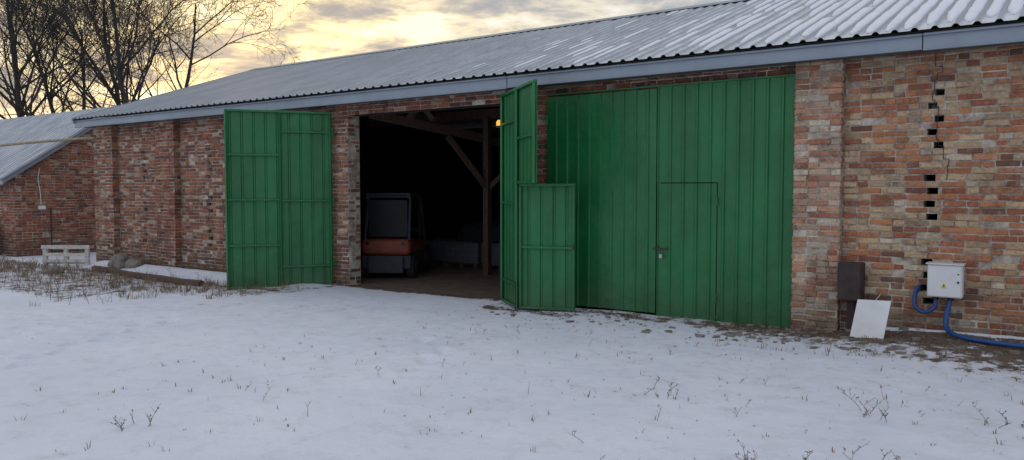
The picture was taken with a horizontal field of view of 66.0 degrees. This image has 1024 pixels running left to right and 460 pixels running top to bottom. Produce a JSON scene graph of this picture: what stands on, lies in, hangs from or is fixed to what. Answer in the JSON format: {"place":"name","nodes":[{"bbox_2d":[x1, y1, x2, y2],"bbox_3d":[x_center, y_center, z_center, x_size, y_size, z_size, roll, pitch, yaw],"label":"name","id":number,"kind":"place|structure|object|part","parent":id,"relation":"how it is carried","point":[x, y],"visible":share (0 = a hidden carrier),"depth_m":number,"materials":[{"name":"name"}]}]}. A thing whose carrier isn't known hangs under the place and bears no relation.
{"place":"outdoors","nodes":[
{"label":"outdoors","id":0,"kind":"place"},
{"bbox_2d":[0,0,727,118],"label":"sky","id":1,"kind":"structure","parent":0,"point":[324,28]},
{"bbox_2d":[426,238,469,265],"bbox_3d":[-1.682,0.515,19.081,0.985,0.598,0.935,2,4,35],"label":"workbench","id":2,"kind":"object","parent":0,"point":[437,249],"visible":0.38,"depth_m":18.62,"materials":[{"name":"plastic"}]},
{"bbox_2d":[482,243,499,270],"bbox_3d":[-0.007,0.588,17.643,0.985,0.598,0.935,2,4,35],"label":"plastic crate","id":3,"kind":"object","parent":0,"point":[495,255],"visible":0.17,"depth_m":17.35,"materials":[{"name":"plastic"}]},
{"bbox_2d":[0,252,1023,459],"bbox_3d":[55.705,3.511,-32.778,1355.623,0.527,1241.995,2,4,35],"label":"ground","id":4,"kind":"structure","parent":0,"point":[72,364],"depth_m":7.17,"materials":[{"name":"white snow"}]},
{"bbox_2d":[42,264,64,273],"bbox_3d":[-10.088,0.920,17.286,0.541,0.361,0.401,2,4,35],"label":"boulder","id":5,"kind":"object","parent":4,"relation":"on","point":[57,267],"visible":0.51,"depth_m":17.18,"materials":[{"name":"stone"}]},
{"bbox_2d":[0,105,119,256],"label":"brick shed","id":6,"kind":"structure","parent":4,"relation":"on","point":[47,195],"depth_m":22.36,"materials":[{"name":"red brick"}]},
{"bbox_2d":[41,245,89,266],"bbox_3d":[-10.629,0.613,18.805,1.140,0.514,0.120,0,3,0],"label":"wooden pallet","id":7,"kind":"object","parent":4,"relation":"on","point":[66,254],"visible":0.94,"depth_m":18.75,"materials":[{"name":"white wood"}]},
{"bbox_2d":[0,0,142,116],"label":"bare tree","id":8,"kind":"object","parent":4,"relation":"on","point":[19,104],"visible":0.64,"depth_m":43.43,"materials":[{"name":"brown plant"}]},
{"bbox_2d":[0,0,197,118],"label":"bare tree","id":9,"kind":"object","parent":4,"relation":"on","point":[50,102],"visible":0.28,"depth_m":47.87,"materials":[{"name":"brown plant"}]},
{"bbox_2d":[107,253,128,268],"bbox_3d":[-8.974,0.771,18.040,0.530,0.482,0.437,2,4,35],"label":"boulder","id":10,"kind":"object","parent":4,"relation":"on","point":[119,259],"visible":0.6,"depth_m":17.90,"materials":[{"name":"stone"}]},
{"bbox_2d":[0,0,259,107],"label":"bare tree","id":11,"kind":"object","parent":4,"relation":"on","point":[119,75],"visible":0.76,"depth_m":42.01,"materials":[{"name":"brown plant"}]},
{"bbox_2d":[125,258,144,268],"bbox_3d":[-8.575,0.798,17.928,0.401,0.310,0.466,0,3,1],"label":"boulder","id":12,"kind":"object","parent":4,"relation":"on","point":[133,263],"visible":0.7,"depth_m":17.80,"materials":[{"name":"stone"}]},
{"bbox_2d":[92,265,204,286],"bbox_3d":[-7.610,0.938,16.267,4.824,0.168,0.187,2,4,40],"label":"fallen pole","id":13,"kind":"object","parent":4,"relation":"on","point":[178,280],"visible":0.63,"depth_m":15.89,"materials":[{"name":"brown wood"}]},
{"bbox_2d":[0,0,312,115],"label":"bare tree","id":14,"kind":"object","parent":4,"relation":"on","point":[124,56],"visible":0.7,"depth_m":44.85,"materials":[{"name":"brown plant"}]},
{"bbox_2d":[19,295,1019,458],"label":"fallen leaves","id":15,"kind":"object","parent":4,"relation":"on","point":[685,338],"visible":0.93,"depth_m":9.35,"materials":[{"name":"brown plant"}]},
{"bbox_2d":[71,0,1023,336],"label":"brick barn","id":16,"kind":"structure","parent":4,"relation":"on","point":[909,140],"depth_m":11.10,"materials":[{"name":"brick"}]},
{"bbox_2d":[0,137,95,146],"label":"gas pipe","id":17,"kind":"object","parent":16,"relation":"attached to","point":[47,141],"visible":1,"depth_m":20.23,"materials":[{"name":"metal"}]},
{"bbox_2d":[224,109,337,289],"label":"green metal gate","id":18,"kind":"structure","parent":16,"relation":"attached to","point":[280,200],"depth_m":14.42,"materials":[{"name":"metal"}]},
{"bbox_2d":[361,193,430,277],"bbox_3d":[-2.377,0.050,17.162,1.144,1.718,3.070,0,3,5],"label":"forklift","id":19,"kind":"object","parent":16,"relation":"on","point":[396,249],"visible":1,"depth_m":15.85,"materials":[{"name":"orange paint"}]},
{"bbox_2d":[368,200,407,236],"bbox_3d":[-2.499,-0.234,15.872,0.800,0.740,0.010,0,3,5],"label":"rear window","id":20,"kind":"structure","parent":19,"relation":"in","point":[386,218],"depth_m":15.87,"materials":[{"name":"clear glass"}]},
{"bbox_2d":[444,240,499,268],"bbox_3d":[-0.902,0.556,18.280,0.985,0.598,0.935,2,4,35],"label":"plastic crate","id":21,"kind":"object","parent":16,"relation":"on","point":[465,254],"visible":0.66,"depth_m":17.91,"materials":[{"name":"plastic"}]},
{"bbox_2d":[457,219,499,240],"bbox_3d":[0.184,0.265,19.593,3.000,1.051,1.624,2,4,35],"label":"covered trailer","id":22,"kind":"object","parent":16,"relation":"on","point":[472,230],"visible":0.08,"depth_m":19.73,"materials":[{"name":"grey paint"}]},
{"bbox_2d":[496,120,499,127],"bbox_3d":[-0.143,-1.673,12.428,0.218,0.125,0.097,0,3,2],"label":"amber lamp","id":23,"kind":"object","parent":16,"relation":"attached to","point":[498,124],"visible":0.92,"depth_m":12.39,"materials":[{"name":"orange glass"}]},
{"bbox_2d":[500,79,575,310],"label":"green metal gate","id":24,"kind":"structure","parent":16,"relation":"attached to","point":[537,245],"depth_m":11.53,"materials":[{"name":"metal"}]},
{"bbox_2d":[546,74,795,327],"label":"green metal gate","id":25,"kind":"structure","parent":16,"relation":"attached to","point":[626,162],"depth_m":10.76,"materials":[{"name":"metal"}]},
{"bbox_2d":[489,307,1023,365],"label":"rubble stones","id":26,"kind":"object","parent":4,"relation":"on","point":[771,330],"visible":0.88,"depth_m":9.22,"materials":[{"name":"grey stone"}]},
{"bbox_2d":[837,261,864,328],"bbox_3d":[4.082,0.827,9.495,0.270,0.880,0.217,2,4,35],"label":"rusty metal box","id":27,"kind":"object","parent":4,"relation":"on","point":[851,285],"visible":0.84,"depth_m":9.41,"materials":[{"name":"brown metal"}]},
{"bbox_2d":[850,294,890,338],"bbox_3d":[4.113,0.989,9.018,0.402,0.503,0.289,2,4,35],"label":"white board","id":28,"kind":"object","parent":4,"relation":"on","point":[870,319],"visible":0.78,"depth_m":8.97,"materials":[{"name":"ceramic"}]},
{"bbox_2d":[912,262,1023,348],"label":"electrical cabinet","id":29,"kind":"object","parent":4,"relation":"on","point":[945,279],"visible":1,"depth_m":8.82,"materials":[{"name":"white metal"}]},
{"bbox_3d":[4.848,0.576,8.832,0.326,0.346,0.009,2,4,35],"label":"cabinet door","id":30,"kind":"part","parent":29,"relation":"part of","materials":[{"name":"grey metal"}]},
{"bbox_2d":[0,254,1023,459],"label":"dry grass","id":31,"kind":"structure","parent":0,"point":[148,281],"depth_m":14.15,"materials":[{"name":"brown plant"}]}
]}

